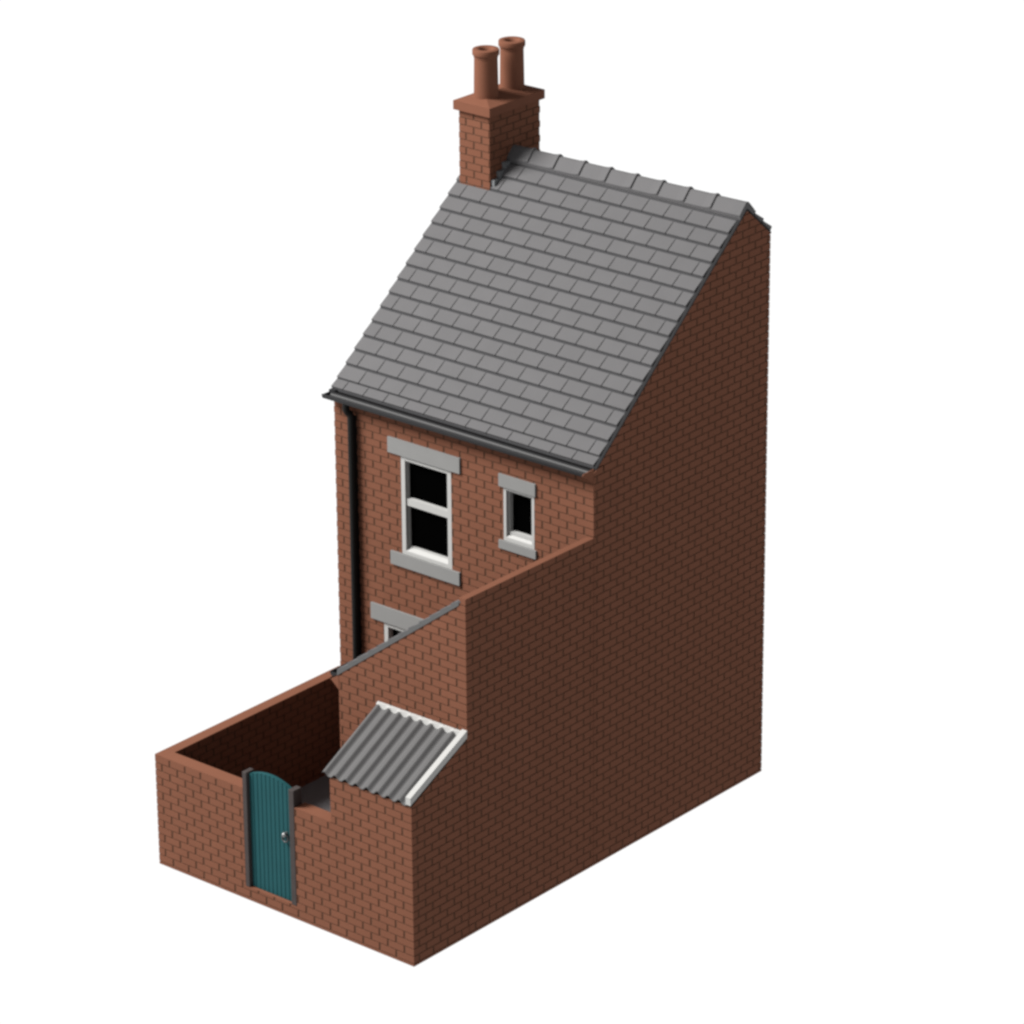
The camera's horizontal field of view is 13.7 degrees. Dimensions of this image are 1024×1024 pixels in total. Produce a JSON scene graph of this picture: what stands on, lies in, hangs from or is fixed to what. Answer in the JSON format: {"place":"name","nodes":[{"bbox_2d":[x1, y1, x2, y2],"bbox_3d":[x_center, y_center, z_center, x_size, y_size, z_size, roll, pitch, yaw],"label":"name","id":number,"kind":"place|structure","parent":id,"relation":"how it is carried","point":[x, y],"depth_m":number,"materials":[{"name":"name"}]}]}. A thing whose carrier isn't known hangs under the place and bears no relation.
{"place":"outdoors","nodes":[
{"label":"outdoors","id":0,"kind":"place"},
{"bbox_2d":[301,775,330,811],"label":"yard floor","id":1,"kind":"structure","parent":0,"point":[316,793],"depth_m":59.72,"materials":[{"name":"concrete"}]},
{"bbox_2d":[155,666,340,933],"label":"yard wall","id":2,"kind":"structure","parent":1,"relation":"on","point":[291,737],"depth_m":57.64,"materials":[{"name":"brick"}]},
{"bbox_2d":[242,768,301,905],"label":"yard gate","id":3,"kind":"structure","parent":2,"relation":"attached to","point":[271,802],"depth_m":56.55,"materials":[{"name":"teal paint"}]},
{"bbox_2d":[322,701,474,966],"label":"coal shed","id":4,"kind":"structure","parent":1,"relation":"on","point":[400,798],"depth_m":55.33,"materials":[{"name":"brick"}]},
{"bbox_2d":[322,36,771,935],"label":"terraced house","id":5,"kind":"structure","parent":1,"relation":"on","point":[546,394],"depth_m":57.59,"materials":[{"name":"brick"}]},
{"bbox_2d":[370,602,422,641],"bbox_3d":[-1.398,2.257,59.327,1.345,1.870,0.182,18,29,37],"label":"window","id":6,"kind":"structure","parent":5,"relation":"in","point":[395,621],"depth_m":59.16,"materials":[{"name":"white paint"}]},
{"bbox_2d":[387,436,460,585],"bbox_3d":[-1.148,-0.034,58.133,1.300,1.881,0.182,18,29,37],"label":"window","id":7,"kind":"structure","parent":5,"relation":"in","point":[426,492],"depth_m":58.15,"materials":[{"name":"white paint"}]},
{"bbox_2d":[498,473,536,559],"bbox_3d":[0.121,0.034,57.003,0.650,1.080,0.182,18,29,37],"label":"window","id":8,"kind":"structure","parent":5,"relation":"in","point":[518,494],"depth_m":57.03,"materials":[{"name":"white paint"}]},
{"bbox_2d":[0,0,1023,1023],"label":"sky","id":9,"kind":"structure","parent":0,"point":[207,207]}
]}

